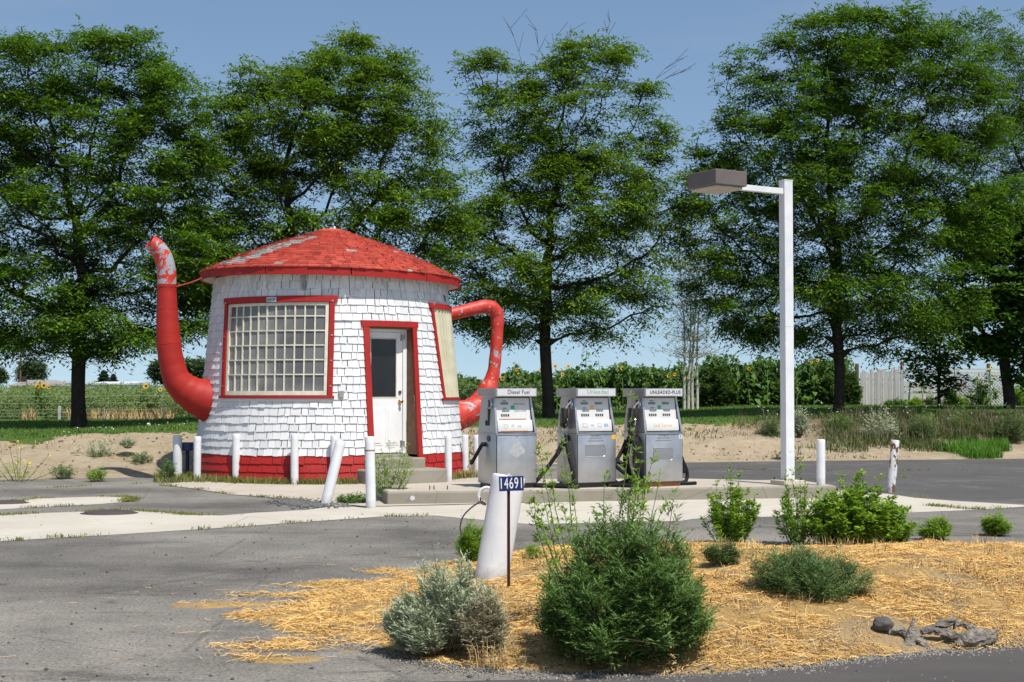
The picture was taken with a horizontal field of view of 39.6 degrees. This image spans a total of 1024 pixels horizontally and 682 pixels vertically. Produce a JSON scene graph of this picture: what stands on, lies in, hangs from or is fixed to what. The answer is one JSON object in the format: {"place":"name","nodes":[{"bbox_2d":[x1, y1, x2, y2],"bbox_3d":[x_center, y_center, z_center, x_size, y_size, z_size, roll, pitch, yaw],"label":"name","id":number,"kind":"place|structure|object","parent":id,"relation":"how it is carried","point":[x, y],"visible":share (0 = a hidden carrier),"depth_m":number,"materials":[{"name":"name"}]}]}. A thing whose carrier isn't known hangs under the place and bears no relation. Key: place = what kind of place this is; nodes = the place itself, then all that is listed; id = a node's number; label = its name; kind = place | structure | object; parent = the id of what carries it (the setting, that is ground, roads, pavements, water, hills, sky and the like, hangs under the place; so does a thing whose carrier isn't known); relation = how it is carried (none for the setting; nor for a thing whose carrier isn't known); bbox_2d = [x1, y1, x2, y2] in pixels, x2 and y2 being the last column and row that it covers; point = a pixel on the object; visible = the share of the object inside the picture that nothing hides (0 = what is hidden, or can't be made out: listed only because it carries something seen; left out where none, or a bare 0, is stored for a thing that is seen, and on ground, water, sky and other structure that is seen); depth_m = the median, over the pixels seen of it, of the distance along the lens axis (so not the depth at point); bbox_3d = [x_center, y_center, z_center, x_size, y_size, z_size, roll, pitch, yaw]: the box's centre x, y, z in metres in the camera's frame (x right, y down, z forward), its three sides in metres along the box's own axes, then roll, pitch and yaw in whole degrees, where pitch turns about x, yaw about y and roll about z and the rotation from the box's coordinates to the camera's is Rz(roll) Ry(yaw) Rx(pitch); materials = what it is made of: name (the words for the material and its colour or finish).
{"place":"outdoors","nodes":[
{"label":"outdoors","id":0,"kind":"place"},
{"bbox_2d":[0,459,1023,681],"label":"asphalt lot","id":1,"kind":"structure","parent":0,"point":[1000,481],"depth_m":12.32,"materials":[{"name":"asphalt"}]},
{"bbox_2d":[0,496,123,508],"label":"concrete strip","id":2,"kind":"object","parent":1,"relation":"on","point":[38,502],"visible":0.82,"depth_m":19.48,"materials":[{"name":"concrete"}]},
{"bbox_2d":[48,460,78,478],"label":"bank weed","id":3,"kind":"object","parent":1,"relation":"on","point":[61,472],"visible":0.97,"depth_m":24.60,"materials":[{"name":"green plant"}]},
{"bbox_2d":[154,452,177,480],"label":"bank weed","id":4,"kind":"object","parent":1,"relation":"on","point":[168,471],"visible":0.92,"depth_m":23.83,"materials":[{"name":"green plant"}]},
{"bbox_2d":[173,435,181,477],"bbox_3d":[-5.794,2.051,24.634,0.163,0.835,0.156,0,-2,0],"label":"bollard","id":5,"kind":"object","parent":1,"relation":"on","point":[177,448],"visible":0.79,"depth_m":24.57,"materials":[{"name":"white paint"}]},
{"bbox_2d":[182,442,193,472],"bbox_3d":[-5.655,2.106,24.808,0.240,0.675,0.260,0,-2,0],"label":"blue box","id":6,"kind":"object","parent":1,"relation":"on","point":[187,447],"visible":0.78,"depth_m":24.76,"materials":[{"name":"paint"}]},
{"bbox_2d":[5,553,497,668],"bbox_3d":[-2.377,1.881,10.654,4.612,0.020,5.960,0,-2,0],"label":"stray straw","id":7,"kind":"object","parent":1,"relation":"on","point":[209,618],"visible":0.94,"depth_m":9.42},
{"bbox_2d":[264,497,352,508],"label":"broken asphalt","id":8,"kind":"structure","parent":1,"relation":"on","point":[303,503],"depth_m":18.97,"materials":[{"name":"asphalt"}]},
{"bbox_2d":[152,468,477,484],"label":"wall foot grass","id":9,"kind":"structure","parent":1,"relation":"on","point":[188,476],"depth_m":23.47,"materials":[{"name":"green plant"}]},
{"bbox_2d":[145,226,503,484],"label":"teapot building","id":10,"kind":"structure","parent":1,"relation":"on","point":[316,339],"depth_m":23.95,"materials":[{"name":"grey wood"}]},
{"bbox_2d":[218,295,337,400],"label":"window","id":11,"kind":"structure","parent":10,"relation":"in","point":[277,348],"depth_m":23.61,"materials":[{"name":"red paint"}]},
{"bbox_2d":[370,332,404,452],"bbox_3d":[-2.144,0.871,24.066,0.739,2.040,0.130,1,-3,-35],"label":"door","id":12,"kind":"structure","parent":10,"relation":"in","point":[385,347],"depth_m":24.11,"materials":[{"name":"white paint"}]},
{"bbox_2d":[428,303,460,402],"bbox_3d":[-1.269,0.247,25.739,0.710,1.741,2.292,0,-2,-7],"label":"window","id":13,"kind":"structure","parent":10,"relation":"in","point":[441,316],"depth_m":24.96,"materials":[{"name":"red paint"}]},
{"bbox_2d":[162,478,729,505],"bbox_3d":[-0.337,2.283,21.948,10.691,0.001,6.553,0,-2,0],"label":"concrete pad","id":14,"kind":"object","parent":1,"relation":"on","point":[309,491],"visible":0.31,"depth_m":22.05,"materials":[{"name":"concrete"}]},
{"bbox_2d":[193,436,200,480],"bbox_3d":[-5.306,2.025,23.974,0.133,0.838,0.127,0,-2,0],"label":"bollard","id":15,"kind":"object","parent":14,"relation":"on","point":[197,458],"visible":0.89,"depth_m":23.93,"materials":[{"name":"white paint"}]},
{"bbox_2d":[232,434,239,477],"bbox_3d":[-4.579,1.987,23.613,0.134,0.889,0.128,0,-2,0],"label":"bollard","id":16,"kind":"object","parent":14,"relation":"on","point":[235,451],"visible":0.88,"depth_m":23.56,"materials":[{"name":"white paint"}]},
{"bbox_2d":[291,433,298,483],"bbox_3d":[-3.530,1.958,23.091,0.133,0.910,0.128,0,-2,0],"label":"bollard","id":17,"kind":"object","parent":14,"relation":"on","point":[294,457],"visible":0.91,"depth_m":23.04,"materials":[{"name":"white paint"}]},
{"bbox_2d":[321,439,345,503],"bbox_3d":[-2.414,1.804,19.126,0.368,0.960,0.141,1,-2,-28],"label":"bollard","id":18,"kind":"object","parent":14,"relation":"on","point":[333,472],"visible":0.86,"depth_m":19.08,"materials":[{"name":"white paint"}]},
{"bbox_2d":[334,491,365,503],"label":"weed","id":19,"kind":"object","parent":14,"relation":"on","point":[357,497],"visible":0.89,"depth_m":19.22,"materials":[{"name":"green plant"}]},
{"bbox_2d":[375,440,417,497],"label":"weed","id":20,"kind":"object","parent":14,"relation":"on","point":[386,472],"visible":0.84,"depth_m":19.55,"materials":[{"name":"green plant"}]},
{"bbox_2d":[445,435,451,481],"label":"bollard","id":21,"kind":"object","parent":14,"relation":"on","point":[448,453],"visible":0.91,"depth_m":23.75,"materials":[{"name":"white paint"}]},
{"bbox_2d":[462,435,467,471],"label":"bollard","id":22,"kind":"object","parent":1,"relation":"on","point":[464,451],"visible":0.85,"depth_m":25.18,"materials":[{"name":"white paint"}]},
{"bbox_2d":[0,467,1006,541],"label":"crack weeds","id":23,"kind":"object","parent":1,"relation":"on","point":[129,498],"visible":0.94,"depth_m":18.22,"materials":[{"name":"green plant"}]},
{"bbox_2d":[465,634,549,668],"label":"dry grass clump","id":24,"kind":"object","parent":1,"relation":"on","point":[485,654],"visible":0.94,"depth_m":7.75,"materials":[{"name":"plant"}]},
{"bbox_2d":[1,509,1015,681],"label":"dark pebbles","id":25,"kind":"object","parent":1,"relation":"on","point":[469,675],"visible":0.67,"depth_m":9.18,"materials":[{"name":"stone"}]},
{"bbox_2d":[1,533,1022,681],"bbox_3d":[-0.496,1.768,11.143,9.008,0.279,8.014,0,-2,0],"label":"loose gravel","id":26,"kind":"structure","parent":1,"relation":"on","point":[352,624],"depth_m":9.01,"materials":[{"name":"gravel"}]},
{"bbox_2d":[0,490,1023,540],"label":"concrete apron","id":27,"kind":"object","parent":1,"relation":"on","point":[44,525],"visible":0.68,"depth_m":17.27,"materials":[{"name":"concrete"}]},
{"bbox_2d":[80,510,137,514],"bbox_3d":[-4.983,2.120,17.596,0.720,0.027,0.600,0,-2,0],"label":"manhole cover","id":28,"kind":"object","parent":27,"relation":"on","point":[108,512],"visible":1,"depth_m":17.45,"materials":[{"name":"metal"}]},
{"bbox_2d":[365,436,375,507],"bbox_3d":[-1.833,1.739,18.410,0.151,1.011,0.132,0,-2,0],"label":"bollard","id":29,"kind":"object","parent":27,"relation":"on","point":[370,471],"visible":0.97,"depth_m":18.36,"materials":[{"name":"white paint"}]},
{"bbox_2d":[376,480,835,503],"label":"pump island","id":30,"kind":"structure","parent":27,"relation":"on","point":[455,493],"depth_m":19.63,"materials":[{"name":"concrete"}]},
{"bbox_2d":[467,388,536,487],"bbox_3d":[-0.155,1.352,19.867,0.844,1.382,0.595,1,-2,-27],"label":"fuel pump","id":31,"kind":"object","parent":30,"relation":"on","point":[506,432],"visible":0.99,"depth_m":19.71,"materials":[{"name":"grey metal"}]},
{"bbox_2d":[533,388,615,488],"bbox_3d":[0.820,1.358,19.941,1.221,1.388,0.705,1,-2,-27],"label":"fuel pump","id":32,"kind":"object","parent":30,"relation":"on","point":[586,423],"visible":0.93,"depth_m":19.89,"materials":[{"name":"grey metal"}]},
{"bbox_2d":[607,388,696,487],"bbox_3d":[1.949,1.371,20.219,1.419,1.394,0.664,1,-2,-27],"label":"fuel pump","id":33,"kind":"object","parent":30,"relation":"on","point":[656,423],"visible":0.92,"depth_m":20.06,"materials":[{"name":"metal"}]},
{"bbox_2d":[688,169,804,485],"bbox_3d":[3.382,-0.145,20.148,1.772,4.395,0.620,1,-2,-32],"label":"lamp post","id":34,"kind":"object","parent":30,"relation":"on","point":[716,181],"visible":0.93,"depth_m":20.43,"materials":[{"name":"metal"}]},
{"bbox_2d":[817,439,824,485],"bbox_3d":[4.414,1.773,20.323,0.128,0.740,0.122,0,-2,0],"label":"bollard","id":35,"kind":"object","parent":30,"relation":"on","point":[820,462],"visible":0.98,"depth_m":20.27,"materials":[{"name":"white paint"}]},
{"bbox_2d":[170,530,1023,673],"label":"straw mound","id":36,"kind":"object","parent":1,"relation":"on","point":[845,633],"visible":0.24,"depth_m":8.78,"materials":[{"name":"plant"}]},
{"bbox_2d":[371,543,510,657],"bbox_3d":[-0.403,1.483,8.167,0.827,0.656,0.614,0,-2,0],"label":"sagebrush","id":37,"kind":"object","parent":36,"relation":"on","point":[420,627],"visible":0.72,"depth_m":8.06,"materials":[{"name":"green plant"}]},
{"bbox_2d":[449,516,483,561],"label":"weed","id":38,"kind":"object","parent":36,"relation":"on","point":[470,540],"visible":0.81,"depth_m":12.14,"materials":[{"name":"green plant"}]},
{"bbox_2d":[446,586,515,656],"bbox_3d":[-0.170,1.580,7.988,0.402,0.420,0.418,-1,-2,27],"label":"sagebrush","id":39,"kind":"object","parent":36,"relation":"on","point":[481,627],"visible":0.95,"depth_m":7.92,"materials":[{"name":"green plant"}]},
{"bbox_2d":[459,473,524,580],"bbox_3d":[-0.133,1.487,10.826,0.480,0.958,0.256,1,-2,-21],"label":"pipe post","id":40,"kind":"object","parent":36,"relation":"on","point":[492,560],"visible":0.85,"depth_m":10.74,"materials":[{"name":"metal"}]},
{"bbox_2d":[499,473,523,587],"bbox_3d":[-0.005,1.371,9.910,0.176,0.892,0.032,0,-2,0],"label":"house number sign","id":41,"kind":"object","parent":36,"relation":"on","point":[508,483],"visible":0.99,"depth_m":9.91,"materials":[{"name":"metal"}]},
{"bbox_2d":[519,542,544,560],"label":"weed","id":42,"kind":"object","parent":36,"relation":"on","point":[534,553],"visible":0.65,"depth_m":11.71,"materials":[{"name":"green plant"}]},
{"bbox_2d":[523,390,668,585],"bbox_3d":[0.499,0.995,8.637,0.774,1.404,0.887,-1,-3,36],"label":"weed","id":43,"kind":"object","parent":36,"relation":"on","point":[564,510],"visible":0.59,"depth_m":8.59,"materials":[{"name":"green plant"}]},
{"bbox_2d":[174,538,1023,675],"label":"straw","id":44,"kind":"object","parent":36,"relation":"on","point":[345,620],"visible":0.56,"depth_m":9.29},
{"bbox_2d":[529,481,721,668],"bbox_3d":[0.625,1.271,7.862,1.080,1.017,1.107,0,-2,0],"label":"bush","id":45,"kind":"object","parent":36,"relation":"on","point":[645,594],"visible":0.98,"depth_m":7.63,"materials":[{"name":"green plant"}]},
{"bbox_2d":[695,538,748,566],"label":"weed","id":46,"kind":"object","parent":36,"relation":"on","point":[721,555],"visible":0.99,"depth_m":10.22,"materials":[{"name":"green plant"}]},
{"bbox_2d":[741,536,889,602],"bbox_3d":[1.946,1.465,9.231,0.835,0.415,0.861,2,-3,-41],"label":"weed","id":47,"kind":"object","parent":36,"relation":"on","point":[789,574],"visible":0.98,"depth_m":9.16,"materials":[{"name":"green plant"}]},
{"bbox_2d":[872,616,893,631],"bbox_3d":[2.199,1.677,8.424,0.127,0.090,0.105,0,-2,0],"label":"rock","id":48,"kind":"object","parent":36,"relation":"on","point":[882,623],"visible":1,"depth_m":8.39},
{"bbox_2d":[887,616,1000,648],"bbox_3d":[2.552,1.721,8.367,0.671,0.202,0.133,0,-2,0],"label":"driftwood","id":49,"kind":"object","parent":36,"relation":"on","point":[973,636],"visible":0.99,"depth_m":8.35,"materials":[{"name":"wood"}]},
{"bbox_2d":[312,630,1023,681],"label":"edge gravel","id":50,"kind":"structure","parent":1,"relation":"on","point":[859,660],"depth_m":7.73,"materials":[{"name":"gravel"}]},
{"bbox_2d":[699,461,760,543],"bbox_3d":[2.168,1.606,13.976,0.609,0.865,0.675,-1,-2,29],"label":"weed","id":51,"kind":"object","parent":1,"relation":"on","point":[737,525],"visible":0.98,"depth_m":13.88,"materials":[{"name":"green plant"}]},
{"bbox_2d":[772,458,818,544],"bbox_3d":[2.825,1.588,13.895,0.553,0.896,0.552,-2,-3,43],"label":"weed","id":52,"kind":"object","parent":1,"relation":"on","point":[790,520],"visible":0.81,"depth_m":13.88,"materials":[{"name":"green plant"}]},
{"bbox_2d":[798,468,918,545],"bbox_3d":[3.276,1.617,13.557,1.150,0.813,1.097,0,-2,0],"label":"weed","id":53,"kind":"object","parent":1,"relation":"on","point":[850,513],"visible":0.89,"depth_m":13.33,"materials":[{"name":"green plant"}]},
{"bbox_2d":[887,440,899,492],"bbox_3d":[5.700,1.915,21.285,0.206,0.875,0.125,0,-2,0],"label":"bollard","id":54,"kind":"object","parent":1,"relation":"on","point":[892,470],"visible":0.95,"depth_m":21.24,"materials":[{"name":"white paint"}]},
{"bbox_2d":[915,514,954,540],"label":"weed","id":55,"kind":"object","parent":1,"relation":"on","point":[941,528],"visible":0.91,"depth_m":14.41,"materials":[{"name":"green plant"}]},
{"bbox_2d":[979,505,1015,535],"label":"weed","id":56,"kind":"object","parent":1,"relation":"on","point":[999,525],"visible":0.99,"depth_m":14.82,"materials":[{"name":"green plant"}]},
{"bbox_2d":[0,392,1023,479],"bbox_3d":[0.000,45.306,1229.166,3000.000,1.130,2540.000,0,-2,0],"label":"ground","id":57,"kind":"structure","parent":0,"point":[37,455],"depth_m":31.02,"materials":[{"name":"sand"}]},
{"bbox_2d":[12,357,50,381],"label":"tree","id":58,"kind":"object","parent":57,"relation":"on","point":[36,373],"visible":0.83,"depth_m":129.31,"materials":[{"name":"green plant"}]},
{"bbox_2d":[0,440,69,480],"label":"flowering weed","id":59,"kind":"object","parent":57,"relation":"on","point":[14,470],"visible":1,"depth_m":23.96,"materials":[{"name":"green plant"}]},
{"bbox_2d":[8,376,69,396],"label":"house","id":60,"kind":"structure","parent":57,"relation":"on","point":[47,382],"depth_m":98.67,"materials":[{"name":"grey"}]},
{"bbox_2d":[31,381,56,418],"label":"sunflower","id":61,"kind":"object","parent":57,"relation":"on","point":[41,396],"visible":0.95,"depth_m":41.20,"materials":[{"name":"green plant"}]},
{"bbox_2d":[74,437,116,456],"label":"bank weed","id":62,"kind":"object","parent":57,"relation":"on","point":[92,451],"visible":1,"depth_m":27.13,"materials":[{"name":"green plant"}]},
{"bbox_2d":[83,462,109,481],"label":"bank weed","id":63,"kind":"object","parent":57,"relation":"on","point":[98,478],"visible":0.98,"depth_m":23.85,"materials":[{"name":"green plant"}]},
{"bbox_2d":[20,406,174,419],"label":"tall grass","id":64,"kind":"structure","parent":57,"relation":"on","point":[111,415],"depth_m":40.62,"materials":[{"name":"plant"}]},
{"bbox_2d":[0,395,194,419],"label":"wire fence","id":65,"kind":"object","parent":57,"relation":"on","point":[59,409],"visible":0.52,"depth_m":40.27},
{"bbox_2d":[143,355,204,386],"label":"tree","id":66,"kind":"object","parent":57,"relation":"on","point":[195,367],"visible":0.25,"depth_m":108.25,"materials":[{"name":"green plant"}]},
{"bbox_2d":[0,378,541,418],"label":"field crop","id":67,"kind":"object","parent":57,"relation":"on","point":[108,398],"visible":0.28,"depth_m":42.86,"materials":[{"name":"green plant"}]},
{"bbox_2d":[0,424,901,478],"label":"dry bank grass","id":68,"kind":"structure","parent":57,"relation":"on","point":[470,456],"depth_m":31.82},
{"bbox_2d":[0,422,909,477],"bbox_3d":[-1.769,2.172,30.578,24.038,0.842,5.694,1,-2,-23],"label":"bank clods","id":69,"kind":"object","parent":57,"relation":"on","point":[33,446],"visible":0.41,"depth_m":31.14,"materials":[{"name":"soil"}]},
{"bbox_2d":[1,382,1023,409],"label":"field","id":70,"kind":"structure","parent":57,"relation":"on","point":[919,392],"depth_m":73.98,"materials":[{"name":"green plant"}]},
{"bbox_2d":[468,420,898,462],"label":"sparse bank grass","id":71,"kind":"structure","parent":57,"relation":"on","point":[616,430],"depth_m":33.40,"materials":[{"name":"plant"}]},
{"bbox_2d":[752,408,780,437],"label":"bank bush","id":72,"kind":"object","parent":57,"relation":"on","point":[773,430],"visible":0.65,"depth_m":34.04,"materials":[{"name":"green plant"}]},
{"bbox_2d":[794,406,812,437],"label":"bank bush","id":73,"kind":"object","parent":57,"relation":"on","point":[800,426],"visible":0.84,"depth_m":30.99,"materials":[{"name":"green plant"}]},
{"bbox_2d":[819,406,860,431],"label":"bank bush","id":74,"kind":"object","parent":57,"relation":"on","point":[841,420],"visible":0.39,"depth_m":35.20,"materials":[{"name":"green plant"}]},
{"bbox_2d":[855,402,901,441],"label":"bank bush","id":75,"kind":"object","parent":57,"relation":"on","point":[875,426],"visible":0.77,"depth_m":34.32,"materials":[{"name":"green plant"}]},
{"bbox_2d":[734,401,1023,444],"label":"dry bank weeds","id":76,"kind":"object","parent":57,"relation":"on","point":[981,424],"visible":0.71,"depth_m":35.43,"materials":[{"name":"plant"}]},
{"bbox_2d":[750,408,1023,452],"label":"bank weeds","id":77,"kind":"object","parent":57,"relation":"on","point":[916,441],"visible":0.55,"depth_m":34.66,"materials":[{"name":"green plant"}]},
{"bbox_2d":[905,408,939,441],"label":"bank bush","id":78,"kind":"object","parent":57,"relation":"on","point":[920,426],"visible":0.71,"depth_m":34.32,"materials":[{"name":"green plant"}]},
{"bbox_2d":[947,399,985,430],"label":"bank bush","id":79,"kind":"object","parent":57,"relation":"on","point":[965,420],"visible":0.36,"depth_m":35.63,"materials":[{"name":"green plant"}]},
{"bbox_2d":[934,435,1012,458],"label":"lush grass","id":80,"kind":"structure","parent":57,"relation":"on","point":[978,449],"depth_m":32.61,"materials":[{"name":"plant"}]},
{"bbox_2d":[926,177,1023,409],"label":"broadleaf tree","id":81,"kind":"object","parent":57,"relation":"on","point":[1003,342],"visible":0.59,"depth_m":41.49,"materials":[{"name":"green plant"}]},
{"bbox_2d":[936,8,1023,224],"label":"locust tree","id":82,"kind":"object","parent":57,"relation":"on","point":[1018,111],"visible":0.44,"depth_m":57.99,"materials":[{"name":"green plant"}]},
{"bbox_2d":[989,405,1023,442],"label":"bank bush","id":83,"kind":"object","parent":57,"relation":"on","point":[1018,431],"visible":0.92,"depth_m":34.47,"materials":[{"name":"green plant"}]},
{"bbox_2d":[0,403,1023,444],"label":"lawn","id":84,"kind":"structure","parent":0,"point":[45,438],"depth_m":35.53,"materials":[{"name":"green plant"}]},
{"bbox_2d":[0,14,257,427],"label":"locust tree","id":85,"kind":"object","parent":84,"relation":"on","point":[72,315],"visible":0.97,"depth_m":32.97,"materials":[{"name":"green plant"}]},
{"bbox_2d":[134,20,492,345],"bbox_3d":[-5.001,-3.018,35.761,9.081,10.231,5.699,0,-2,0],"label":"locust tree","id":86,"kind":"object","parent":84,"relation":"on","point":[310,80],"visible":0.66,"depth_m":35.16,"materials":[{"name":"green plant"}]},
{"bbox_2d":[405,9,722,417],"bbox_3d":[1.330,-3.456,38.325,7.921,11.078,5.985,1,-2,-30],"label":"locust tree","id":87,"kind":"object","parent":84,"relation":"on","point":[556,169],"visible":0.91,"depth_m":37.72,"materials":[{"name":"green plant"}]},
{"bbox_2d":[461,356,849,408],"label":"hedge back","id":88,"kind":"object","parent":84,"relation":"on","point":[708,361],"visible":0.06,"depth_m":51.74,"materials":[{"name":"green plant"}]},
{"bbox_2d":[457,353,856,409],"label":"hedge row","id":89,"kind":"object","parent":84,"relation":"on","point":[634,377],"visible":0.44,"depth_m":50.57,"materials":[{"name":"green plant"}]},
{"bbox_2d":[641,247,738,409],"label":"birch tree","id":90,"kind":"object","parent":84,"relation":"on","point":[689,335],"visible":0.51,"depth_m":46.99,"materials":[{"name":"green plant"}]},
{"bbox_2d":[699,362,739,406],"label":"shrub","id":91,"kind":"object","parent":84,"relation":"on","point":[719,391],"visible":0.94,"depth_m":49.78,"materials":[{"name":"green plant"}]},
{"bbox_2d":[738,364,764,404],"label":"sunflower","id":92,"kind":"object","parent":84,"relation":"on","point":[753,384],"visible":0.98,"depth_m":49.27,"materials":[{"name":"green plant"}]},
{"bbox_2d":[768,377,802,405],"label":"shrub","id":93,"kind":"object","parent":84,"relation":"on","point":[776,390],"visible":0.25,"depth_m":49.70,"materials":[{"name":"green plant"}]},
{"bbox_2d":[803,359,822,404],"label":"sunflower","id":94,"kind":"object","parent":84,"relation":"on","point":[813,378],"visible":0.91,"depth_m":49.52,"materials":[{"name":"green plant"}]},
{"bbox_2d":[810,371,847,404],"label":"shrub","id":95,"kind":"object","parent":84,"relation":"on","point":[826,382],"visible":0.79,"depth_m":49.65,"materials":[{"name":"green plant"}]},
{"bbox_2d":[641,0,1023,413],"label":"locust tree","id":96,"kind":"object","parent":84,"relation":"on","point":[828,295],"visible":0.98,"depth_m":37.91,"materials":[{"name":"green plant"}]},
{"bbox_2d":[845,369,863,404],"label":"shrub","id":97,"kind":"object","parent":84,"relation":"on","point":[853,389],"visible":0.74,"depth_m":49.60,"materials":[{"name":"green plant"}]},
{"bbox_2d":[855,361,904,404],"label":"board fence","id":98,"kind":"object","parent":84,"relation":"on","point":[872,392],"visible":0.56,"depth_m":49.95,"materials":[{"name":"grey wood"}]},
{"bbox_2d":[904,367,948,399],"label":"rail fence","id":99,"kind":"object","parent":84,"relation":"on","point":[908,396],"visible":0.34,"depth_m":49.97,"materials":[{"name":"wood"}]},
{"bbox_2d":[889,310,983,407],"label":"young tree","id":100,"kind":"object","parent":84,"relation":"on","point":[944,356],"visible":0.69,"depth_m":42.91,"materials":[{"name":"green plant"}]},
{"bbox_2d":[948,364,1003,404],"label":"lattice fence","id":101,"kind":"object","parent":84,"relation":"on","point":[982,376],"visible":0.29,"depth_m":49.98,"materials":[{"name":"wood"}]},
{"bbox_2d":[964,378,999,405],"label":"garden plant","id":102,"kind":"object","parent":84,"relation":"on","point":[980,401],"visible":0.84,"depth_m":48.51,"materials":[{"name":"green plant"}]},
{"bbox_2d":[0,0,1023,391],"label":"sky","id":103,"kind":"structure","parent":0,"point":[208,35],"materials":[{"name":"blue"}]},
{"bbox_2d":[433,647,1023,681],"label":"street","id":104,"kind":"structure","parent":0,"point":[976,667],"depth_m":7.57,"materials":[{"name":"asphalt"}]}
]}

